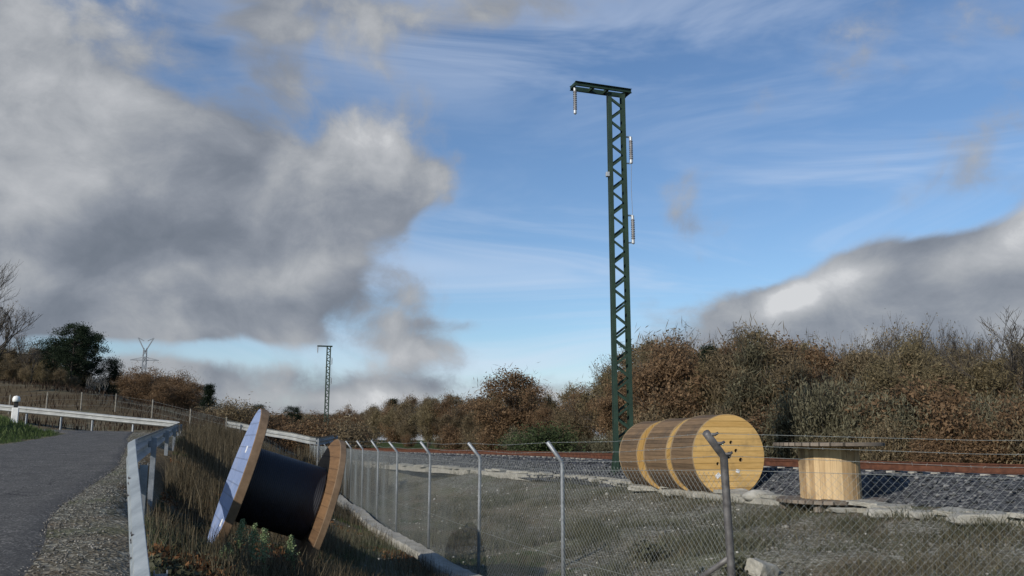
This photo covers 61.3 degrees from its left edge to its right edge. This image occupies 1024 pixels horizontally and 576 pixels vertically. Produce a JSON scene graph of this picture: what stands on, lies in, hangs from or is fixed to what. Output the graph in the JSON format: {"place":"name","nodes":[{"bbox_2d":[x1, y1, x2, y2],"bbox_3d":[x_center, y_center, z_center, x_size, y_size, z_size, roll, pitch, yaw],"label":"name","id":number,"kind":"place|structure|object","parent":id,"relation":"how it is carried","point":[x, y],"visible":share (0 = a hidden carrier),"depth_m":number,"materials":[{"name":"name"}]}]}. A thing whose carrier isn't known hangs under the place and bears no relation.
{"place":"outdoors","nodes":[
{"label":"outdoors","id":0,"kind":"place"},
{"bbox_2d":[0,414,59,443],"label":"verge grass","id":1,"kind":"structure","parent":0,"point":[31,428],"depth_m":27.01,"materials":[{"name":"green plant"}]},
{"bbox_2d":[0,429,131,575],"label":"road","id":2,"kind":"structure","parent":0,"point":[41,479],"depth_m":13.94,"materials":[{"name":"grey asphalt"}]},
{"bbox_2d":[145,423,481,575],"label":"dry grass","id":3,"kind":"structure","parent":0,"point":[326,567],"depth_m":12.02,"materials":[{"name":"brown plant"}]},
{"bbox_2d":[0,381,1023,575],"bbox_3d":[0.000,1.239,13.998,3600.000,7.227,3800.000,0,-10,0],"label":"ground","id":4,"kind":"structure","parent":0,"point":[117,529],"depth_m":15.55,"materials":[{"name":"grey gravel"}]},
{"bbox_2d":[0,261,47,358],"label":"bare tree","id":5,"kind":"object","parent":4,"relation":"on","point":[6,317],"visible":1,"depth_m":50.17,"materials":[{"name":"brown plant"}]},
{"bbox_2d":[26,335,76,382],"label":"pine tree","id":6,"kind":"object","parent":4,"relation":"on","point":[44,350],"visible":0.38,"depth_m":66.25,"materials":[{"name":"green plant"}]},
{"bbox_2d":[46,321,98,387],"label":"pine tree","id":7,"kind":"object","parent":4,"relation":"on","point":[82,340],"visible":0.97,"depth_m":63.86,"materials":[{"name":"green plant"}]},
{"bbox_2d":[17,432,150,575],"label":"shoulder gravel","id":8,"kind":"structure","parent":4,"relation":"on","point":[77,548],"depth_m":9.07,"materials":[{"name":"grey gravel"}]},
{"bbox_2d":[0,404,181,507],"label":"guard rail","id":9,"kind":"object","parent":4,"relation":"on","point":[147,444],"visible":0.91,"depth_m":38.47,"materials":[{"name":"metal"}]},
{"bbox_2d":[67,325,114,387],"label":"pine tree","id":10,"kind":"object","parent":4,"relation":"on","point":[92,357],"visible":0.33,"depth_m":69.94,"materials":[{"name":"green plant"}]},
{"bbox_2d":[93,355,126,394],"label":"pine tree","id":11,"kind":"object","parent":4,"relation":"on","point":[113,370],"visible":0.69,"depth_m":71.62,"materials":[{"name":"green plant"}]},
{"bbox_2d":[117,371,166,403],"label":"oak tree","id":12,"kind":"object","parent":4,"relation":"on","point":[143,389],"visible":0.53,"depth_m":96.87,"materials":[{"name":"orange plant"}]},
{"bbox_2d":[126,439,167,575],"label":"guard rail","id":13,"kind":"object","parent":4,"relation":"on","point":[138,563],"visible":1,"depth_m":6.95,"materials":[{"name":"metal"}]},
{"bbox_2d":[144,378,181,405],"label":"oak tree","id":14,"kind":"object","parent":4,"relation":"on","point":[165,397],"visible":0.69,"depth_m":95.06,"materials":[{"name":"orange plant"}]},
{"bbox_2d":[160,366,200,407],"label":"oak tree","id":15,"kind":"object","parent":4,"relation":"on","point":[178,383],"visible":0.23,"depth_m":102.93,"materials":[{"name":"orange plant"}]},
{"bbox_2d":[0,376,366,474],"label":"hill grass","id":16,"kind":"structure","parent":4,"relation":"on","point":[73,388],"depth_m":49.31,"materials":[{"name":"brown plant"}]},
{"bbox_2d":[170,379,202,409],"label":"oak tree","id":17,"kind":"object","parent":4,"relation":"on","point":[188,397],"visible":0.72,"depth_m":96.90,"materials":[{"name":"orange plant"}]},
{"bbox_2d":[195,382,221,411],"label":"conifer","id":18,"kind":"object","parent":4,"relation":"on","point":[208,394],"visible":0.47,"depth_m":85.11,"materials":[{"name":"green plant"}]},
{"bbox_2d":[162,416,290,523],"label":"tall dry grass","id":19,"kind":"structure","parent":4,"relation":"on","point":[218,449],"depth_m":19.31,"materials":[{"name":"brown plant"}]},
{"bbox_2d":[195,394,264,423],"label":"shrub","id":20,"kind":"object","parent":4,"relation":"on","point":[244,412],"visible":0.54,"depth_m":64.87,"materials":[{"name":"brown plant"}]},
{"bbox_2d":[147,507,322,575],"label":"fallen leaves","id":21,"kind":"object","parent":4,"relation":"on","point":[191,559],"visible":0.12,"depth_m":8.40,"materials":[{"name":"brown plant"}]},
{"bbox_2d":[144,495,352,575],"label":"leafy ground cover","id":22,"kind":"object","parent":4,"relation":"on","point":[158,562],"visible":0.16,"depth_m":8.59,"materials":[{"name":"green plant"}]},
{"bbox_2d":[222,402,298,442],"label":"shrub","id":23,"kind":"object","parent":4,"relation":"on","point":[272,424],"visible":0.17,"depth_m":66.98,"materials":[{"name":"orange plant"}]},
{"bbox_2d":[144,511,382,575],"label":"dark grass","id":24,"kind":"structure","parent":4,"relation":"on","point":[151,537],"depth_m":9.00,"materials":[{"name":"green plant"}]},
{"bbox_2d":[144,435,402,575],"bbox_3d":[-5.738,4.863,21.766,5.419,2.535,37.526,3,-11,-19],"label":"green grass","id":25,"kind":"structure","parent":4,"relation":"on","point":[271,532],"depth_m":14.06,"materials":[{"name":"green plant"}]},
{"bbox_2d":[208,409,346,569],"bbox_3d":[-3.165,2.803,11.578,1.218,2.080,2.009,22,-17,-17],"label":"cable reel","id":26,"kind":"object","parent":4,"relation":"on","point":[270,491],"visible":0.94,"depth_m":11.20,"materials":[{"name":"black plastic"}]},
{"bbox_2d":[225,421,337,462],"bbox_3d":[-11.595,7.695,40.146,11.968,3.273,3.461,-8,-13,39],"label":"guard rail","id":27,"kind":"object","parent":4,"relation":"on","point":[318,441],"visible":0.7,"depth_m":36.68,"materials":[{"name":"silver metal"}]},
{"bbox_2d":[146,458,429,574],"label":"fallen leaves","id":28,"kind":"object","parent":4,"relation":"on","point":[163,497],"visible":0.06,"depth_m":15.36,"materials":[{"name":"brown plant"}]},
{"bbox_2d":[273,410,353,452],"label":"shrub","id":29,"kind":"object","parent":4,"relation":"on","point":[299,431],"visible":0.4,"depth_m":64.48,"materials":[{"name":"orange plant"}]},
{"bbox_2d":[317,345,332,427],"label":"lattice mast","id":30,"kind":"object","parent":4,"relation":"on","point":[326,376],"visible":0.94,"depth_m":127.57,"materials":[{"name":"metal"}]},
{"bbox_2d":[290,411,389,451],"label":"shrub","id":31,"kind":"object","parent":4,"relation":"on","point":[352,435],"visible":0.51,"depth_m":64.97,"materials":[{"name":"brown plant"}]},
{"bbox_2d":[294,442,390,506],"bbox_3d":[-9.216,8.884,44.148,4.391,2.662,30.922,2,-10,-12],"label":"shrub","id":32,"kind":"object","parent":4,"relation":"on","point":[311,459],"visible":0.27,"depth_m":34.66,"materials":[{"name":"brown plant"}]},
{"bbox_2d":[331,401,363,428],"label":"oak tree","id":33,"kind":"object","parent":4,"relation":"on","point":[349,413],"visible":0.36,"depth_m":148.12,"materials":[{"name":"orange plant"}]},
{"bbox_2d":[317,526,442,575],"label":"ditch weeds","id":34,"kind":"object","parent":4,"relation":"on","point":[369,553],"visible":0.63,"depth_m":14.16,"materials":[{"name":"green plant"}]},
{"bbox_2d":[388,396,416,437],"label":"brown tree","id":35,"kind":"object","parent":4,"relation":"on","point":[401,407],"visible":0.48,"depth_m":128.38,"materials":[{"name":"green plant"}]},
{"bbox_2d":[394,408,421,438],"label":"brown tree","id":36,"kind":"object","parent":4,"relation":"on","point":[410,429],"visible":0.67,"depth_m":119.63,"materials":[{"name":"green plant"}]},
{"bbox_2d":[337,494,480,575],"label":"kerb wall","id":37,"kind":"structure","parent":4,"relation":"on","point":[400,539],"depth_m":16.01,"materials":[{"name":"concrete"}]},
{"bbox_2d":[406,400,440,447],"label":"olive brown tree","id":38,"kind":"object","parent":4,"relation":"on","point":[423,413],"visible":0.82,"depth_m":108.17,"materials":[{"name":"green plant"}]},
{"bbox_2d":[426,389,458,447],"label":"oak tree","id":39,"kind":"object","parent":4,"relation":"on","point":[446,405],"visible":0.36,"depth_m":107.82,"materials":[{"name":"orange plant"}]},
{"bbox_2d":[433,421,467,449],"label":"shrub","id":40,"kind":"object","parent":4,"relation":"on","point":[450,439],"visible":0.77,"depth_m":92.02,"materials":[{"name":"orange plant"}]},
{"bbox_2d":[432,404,469,437],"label":"brown tree","id":41,"kind":"object","parent":4,"relation":"on","point":[448,417],"visible":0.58,"depth_m":95.37,"materials":[{"name":"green plant"}]},
{"bbox_2d":[458,405,494,445],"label":"brown tree","id":42,"kind":"object","parent":4,"relation":"on","point":[468,420],"visible":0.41,"depth_m":87.26,"materials":[{"name":"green plant"}]},
{"bbox_2d":[439,362,551,448],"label":"oak tree","id":43,"kind":"object","parent":4,"relation":"on","point":[504,419],"visible":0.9,"depth_m":74.88,"materials":[{"name":"orange plant"}]},
{"bbox_2d":[472,426,518,450],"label":"shrub","id":44,"kind":"object","parent":4,"relation":"on","point":[489,447],"visible":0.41,"depth_m":75.42,"materials":[{"name":"orange plant"}]},
{"bbox_2d":[487,418,587,451],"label":"shrub","id":45,"kind":"object","parent":4,"relation":"on","point":[541,439],"visible":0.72,"depth_m":56.42,"materials":[{"name":"green plant"}]},
{"bbox_2d":[518,398,557,433],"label":"oak tree","id":46,"kind":"object","parent":4,"relation":"on","point":[546,410],"visible":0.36,"depth_m":70.83,"materials":[{"name":"brown plant"}]},
{"bbox_2d":[548,396,602,451],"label":"brown tree","id":47,"kind":"object","parent":4,"relation":"on","point":[566,418],"visible":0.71,"depth_m":64.16,"materials":[{"name":"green plant"}]},
{"bbox_2d":[554,376,598,450],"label":"oak tree","id":48,"kind":"object","parent":4,"relation":"on","point":[574,397],"visible":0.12,"depth_m":68.48,"materials":[{"name":"orange plant"}]},
{"bbox_2d":[575,361,626,438],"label":"olive brown tree","id":49,"kind":"object","parent":4,"relation":"on","point":[593,392],"visible":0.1,"depth_m":62.17,"materials":[{"name":"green plant"}]},
{"bbox_2d":[589,428,612,452],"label":"shrub","id":50,"kind":"object","parent":4,"relation":"on","point":[602,446],"visible":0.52,"depth_m":54.28,"materials":[{"name":"green plant"}]},
{"bbox_2d":[570,81,634,474],"bbox_3d":[3.124,-0.232,28.889,2.289,13.615,1.178,1,-10,-6],"label":"lattice mast","id":51,"kind":"object","parent":4,"relation":"on","point":[592,88],"visible":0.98,"depth_m":29.10,"materials":[{"name":"green metal"}]},
{"bbox_2d":[582,380,638,438],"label":"oak tree","id":52,"kind":"object","parent":4,"relation":"on","point":[605,404],"visible":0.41,"depth_m":57.58,"materials":[{"name":"brown plant"}]},
{"bbox_2d":[593,329,669,376],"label":"brown tree","id":53,"kind":"object","parent":4,"relation":"on","point":[633,357],"visible":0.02,"depth_m":65.20,"materials":[{"name":"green plant"}]},
{"bbox_2d":[619,421,660,488],"bbox_3d":[4.090,4.670,24.146,1.900,1.900,1.114,3,-11,-18],"label":"cable reel","id":54,"kind":"object","parent":4,"relation":"on","point":[641,431],"visible":0.35,"depth_m":23.74,"materials":[{"name":"brown wood"}]},
{"bbox_2d":[607,388,687,443],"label":"shrub","id":55,"kind":"object","parent":4,"relation":"on","point":[652,415],"visible":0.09,"depth_m":46.99,"materials":[{"name":"brown plant"}]},
{"bbox_2d":[628,536,670,562],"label":"bush","id":56,"kind":"object","parent":4,"relation":"on","point":[646,555],"visible":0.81,"depth_m":14.72,"materials":[{"name":"green plant"}]},
{"bbox_2d":[622,331,676,423],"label":"olive brown tree","id":57,"kind":"object","parent":4,"relation":"on","point":[645,356],"visible":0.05,"depth_m":57.51,"materials":[{"name":"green plant"}]},
{"bbox_2d":[277,481,1023,575],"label":"loose stones","id":58,"kind":"object","parent":4,"relation":"on","point":[981,549],"visible":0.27,"depth_m":16.62,"materials":[{"name":"grey stone"}]},
{"bbox_2d":[295,450,1023,512],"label":"ballast bed","id":59,"kind":"object","parent":4,"relation":"on","point":[982,501],"visible":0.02,"depth_m":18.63,"materials":[{"name":"grey gravel"}]},
{"bbox_2d":[347,448,1023,476],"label":"railway track","id":60,"kind":"structure","parent":59,"relation":"on","point":[988,469],"depth_m":22.07,"materials":[{"name":"metal"}]},
{"bbox_2d":[602,323,717,423],"bbox_3d":[8.473,6.076,49.366,7.203,8.389,8.845,-4,-11,20],"label":"oak tree","id":61,"kind":"object","parent":4,"relation":"on","point":[653,373],"visible":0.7,"depth_m":48.33,"materials":[{"name":"orange plant"}]},
{"bbox_2d":[309,430,1023,575],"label":"chain link fence","id":62,"kind":"object","parent":4,"relation":"on","point":[728,527],"visible":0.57,"depth_m":10.95,"materials":[{"name":"metal"}]},
{"bbox_2d":[643,418,689,490],"bbox_3d":[4.610,4.429,22.900,1.949,1.949,1.125,4,-11,-22],"label":"cable reel","id":63,"kind":"object","parent":4,"relation":"on","point":[665,429],"visible":0.34,"depth_m":22.53,"materials":[{"name":"brown wood"}]},
{"bbox_2d":[622,318,721,417],"bbox_3d":[11.605,7.078,61.061,8.561,10.243,6.580,-10,-14,43],"label":"brown tree","id":64,"kind":"object","parent":4,"relation":"on","point":[686,341],"visible":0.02,"depth_m":61.55,"materials":[{"name":"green plant"}]},
{"bbox_2d":[347,459,1023,526],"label":"cable trough","id":65,"kind":"object","parent":4,"relation":"on","point":[862,505],"visible":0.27,"depth_m":20.55,"materials":[{"name":"concrete"}]},
{"bbox_2d":[350,470,1023,575],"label":"weeds","id":66,"kind":"object","parent":4,"relation":"on","point":[586,523],"visible":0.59,"depth_m":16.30,"materials":[{"name":"green plant"}]},
{"bbox_2d":[665,349,739,417],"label":"olive brown tree","id":67,"kind":"object","parent":4,"relation":"on","point":[709,399],"visible":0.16,"depth_m":47.42,"materials":[{"name":"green plant"}]},
{"bbox_2d":[670,414,763,492],"bbox_3d":[5.131,4.183,21.651,2.000,2.000,1.170,3,-10,-17],"label":"cable reel","id":68,"kind":"object","parent":4,"relation":"on","point":[731,428],"visible":0.78,"depth_m":21.20,"materials":[{"name":"brown wood"}]},
{"bbox_2d":[718,553,753,575],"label":"bush","id":69,"kind":"object","parent":4,"relation":"on","point":[739,565],"visible":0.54,"depth_m":12.53,"materials":[{"name":"green plant"}]},
{"bbox_2d":[689,316,803,425],"bbox_3d":[12.838,5.361,45.703,7.054,8.627,5.994,-4,-11,22],"label":"brown tree","id":70,"kind":"object","parent":4,"relation":"on","point":[718,361],"visible":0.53,"depth_m":45.49,"materials":[{"name":"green plant"}]},
{"bbox_2d":[708,332,786,424],"bbox_3d":[12.563,5.736,45.063,4.734,7.429,5.642,-5,-11,25],"label":"grey green tree","id":71,"kind":"object","parent":4,"relation":"on","point":[754,357],"visible":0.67,"depth_m":44.51,"materials":[{"name":"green plant"}]},
{"bbox_2d":[744,558,778,575],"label":"rock","id":72,"kind":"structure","parent":4,"relation":"on","point":[761,571],"depth_m":12.38,"materials":[{"name":"grey stone"}]},
{"bbox_2d":[732,396,798,457],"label":"shrub","id":73,"kind":"object","parent":4,"relation":"on","point":[759,421],"visible":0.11,"depth_m":40.16,"materials":[{"name":"orange plant"}]},
{"bbox_2d":[726,328,815,416],"bbox_3d":[14.193,5.914,48.423,8.175,8.156,5.845,7,-12,-36],"label":"oak tree","id":74,"kind":"object","parent":4,"relation":"on","point":[787,344],"visible":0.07,"depth_m":48.71,"materials":[{"name":"orange plant"}]},
{"bbox_2d":[740,397,832,458],"bbox_3d":[12.703,6.577,39.663,4.862,3.679,4.406,4,-11,-24],"label":"shrub","id":75,"kind":"object","parent":4,"relation":"on","point":[775,428],"visible":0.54,"depth_m":39.15,"materials":[{"name":"green plant"}]},
{"bbox_2d":[755,341,827,422],"bbox_3d":[14.312,5.960,43.837,3.909,6.587,5.086,3,-10,-16],"label":"brown tree","id":76,"kind":"object","parent":4,"relation":"on","point":[795,371],"visible":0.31,"depth_m":43.38,"materials":[{"name":"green plant"}]},
{"bbox_2d":[766,390,845,458],"bbox_3d":[13.813,6.457,39.803,3.934,3.989,3.742,-8,-13,39],"label":"shrub","id":77,"kind":"object","parent":4,"relation":"on","point":[827,421],"visible":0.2,"depth_m":38.97,"materials":[{"name":"brown plant"}]},
{"bbox_2d":[772,363,869,441],"bbox_3d":[14.364,5.872,39.549,4.983,5.053,4.740,1,-10,-4],"label":"shrub","id":78,"kind":"object","parent":4,"relation":"on","point":[839,400],"visible":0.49,"depth_m":38.86,"materials":[{"name":"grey plant"}]},
{"bbox_2d":[792,331,855,404],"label":"oak tree","id":79,"kind":"object","parent":4,"relation":"on","point":[824,360],"visible":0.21,"depth_m":47.29,"materials":[{"name":"orange plant"}]},
{"bbox_2d":[773,442,888,512],"bbox_3d":[6.475,3.827,17.603,2.160,1.334,2.160,5,-11,-25],"label":"cable reel","id":80,"kind":"object","parent":4,"relation":"on","point":[819,465],"visible":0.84,"depth_m":17.12,"materials":[{"name":"beige wood"}]},
{"bbox_2d":[817,416,865,457],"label":"shrub","id":81,"kind":"object","parent":4,"relation":"on","point":[838,437],"visible":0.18,"depth_m":37.61,"materials":[{"name":"brown plant"}]},
{"bbox_2d":[824,338,913,417],"bbox_3d":[18.620,5.982,45.422,5.207,6.805,5.801,1,-10,-3],"label":"brown tree","id":82,"kind":"object","parent":4,"relation":"on","point":[849,365],"visible":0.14,"depth_m":45.62,"materials":[{"name":"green plant"}]},
{"bbox_2d":[840,311,911,361],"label":"bare tree","id":83,"kind":"object","parent":4,"relation":"on","point":[892,336],"visible":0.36,"depth_m":55.60,"materials":[{"name":"brown plant"}]},
{"bbox_2d":[830,349,942,411],"bbox_3d":[17.327,5.724,40.548,5.348,5.774,5.134,-4,-11,19],"label":"olive brown tree","id":84,"kind":"object","parent":4,"relation":"on","point":[885,375],"visible":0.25,"depth_m":40.33,"materials":[{"name":"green plant"}]},
{"bbox_2d":[850,404,923,461],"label":"shrub","id":85,"kind":"object","parent":4,"relation":"on","point":[887,453],"visible":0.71,"depth_m":35.22,"materials":[{"name":"brown plant"}]},
{"bbox_2d":[863,507,911,518],"bbox_3d":[6.797,4.079,15.669,0.763,0.183,0.477,1,-10,-4],"label":"concrete slab","id":86,"kind":"object","parent":4,"relation":"on","point":[873,510],"depth_m":15.48,"materials":[{"name":"grey concrete"}]},
{"bbox_2d":[838,376,940,460],"bbox_3d":[16.142,5.907,36.934,4.196,4.255,3.992,-1,-10,5],"label":"shrub","id":87,"kind":"object","parent":4,"relation":"on","point":[902,412],"visible":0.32,"depth_m":36.74,"materials":[{"name":"brown plant"}]},
{"bbox_2d":[828,363,962,441],"bbox_3d":[17.326,5.791,37.857,6.511,4.775,6.181,-1,-10,5],"label":"shrub","id":88,"kind":"object","parent":4,"relation":"on","point":[912,394],"visible":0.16,"depth_m":36.66,"materials":[{"name":"orange plant"}]},
{"bbox_2d":[867,338,949,396],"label":"olive brown tree","id":89,"kind":"object","parent":4,"relation":"on","point":[911,356],"visible":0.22,"depth_m":45.11,"materials":[{"name":"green plant"}]},
{"bbox_2d":[854,393,971,460],"bbox_3d":[17.009,6.259,36.804,5.028,3.407,5.285,-6,-11,29],"label":"shrub","id":90,"kind":"object","parent":4,"relation":"on","point":[913,418],"visible":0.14,"depth_m":35.76,"materials":[{"name":"brown plant"}]},
{"bbox_2d":[882,312,956,363],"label":"bare tree","id":91,"kind":"object","parent":4,"relation":"on","point":[922,336],"visible":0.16,"depth_m":50.26,"materials":[{"name":"brown plant"}]},
{"bbox_2d":[883,328,959,368],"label":"olive brown tree","id":92,"kind":"object","parent":4,"relation":"on","point":[920,350],"visible":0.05,"depth_m":48.76,"materials":[{"name":"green plant"}]},
{"bbox_2d":[862,377,990,450],"bbox_3d":[17.563,5.836,36.774,5.454,4.213,5.745,9,-13,-40],"label":"shrub","id":93,"kind":"object","parent":4,"relation":"on","point":[960,408],"visible":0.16,"depth_m":35.35,"materials":[{"name":"orange plant"}]},
{"bbox_2d":[894,421,984,462],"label":"shrub","id":94,"kind":"object","parent":4,"relation":"on","point":[947,455],"visible":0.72,"depth_m":33.62,"materials":[{"name":"orange plant"}]},
{"bbox_2d":[901,351,978,397],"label":"olive brown tree","id":95,"kind":"object","parent":4,"relation":"on","point":[937,370],"visible":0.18,"depth_m":40.50,"materials":[{"name":"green plant"}]},
{"bbox_2d":[921,388,993,458],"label":"shrub","id":96,"kind":"object","parent":4,"relation":"on","point":[979,414],"visible":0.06,"depth_m":35.45,"materials":[{"name":"brown plant"}]},
{"bbox_2d":[893,365,1022,462],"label":"shrub","id":97,"kind":"object","parent":4,"relation":"on","point":[955,428],"visible":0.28,"depth_m":35.21,"materials":[{"name":"orange plant"}]},
{"bbox_2d":[923,338,1002,400],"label":"brown tree","id":98,"kind":"object","parent":4,"relation":"on","point":[958,361],"visible":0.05,"depth_m":44.50,"materials":[{"name":"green plant"}]},
{"bbox_2d":[926,305,1023,396],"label":"bare tree","id":99,"kind":"object","parent":4,"relation":"on","point":[1011,354],"visible":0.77,"depth_m":40.20,"materials":[{"name":"brown plant"}]},
{"bbox_2d":[945,512,1012,524],"bbox_3d":[7.805,3.799,14.253,1.172,0.183,0.543,-1,-10,6],"label":"concrete slab","id":100,"kind":"object","parent":4,"relation":"on","point":[965,516],"depth_m":14.06,"materials":[{"name":"grey concrete"}]},
{"bbox_2d":[947,344,1023,414],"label":"olive brown tree","id":101,"kind":"object","parent":4,"relation":"on","point":[983,376],"visible":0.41,"depth_m":39.24,"materials":[{"name":"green plant"}]},
{"bbox_2d":[950,388,1023,463],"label":"shrub","id":102,"kind":"object","parent":4,"relation":"on","point":[1010,416],"visible":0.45,"depth_m":32.84,"materials":[{"name":"brown plant"}]},
{"bbox_2d":[952,415,1023,463],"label":"shrub","id":103,"kind":"object","parent":4,"relation":"on","point":[987,459],"visible":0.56,"depth_m":33.18,"materials":[{"name":"orange plant"}]},
{"bbox_2d":[967,381,1023,441],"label":"shrub","id":104,"kind":"object","parent":4,"relation":"on","point":[989,412],"visible":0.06,"depth_m":35.11,"materials":[{"name":"grey plant"}]},
{"bbox_2d":[970,390,1023,463],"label":"shrub","id":105,"kind":"object","parent":4,"relation":"on","point":[1016,435],"visible":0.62,"depth_m":31.97,"materials":[{"name":"brown plant"}]},
{"bbox_2d":[0,0,1023,439],"label":"sky","id":106,"kind":"structure","parent":0,"point":[416,191],"materials":[{"name":"blue"}]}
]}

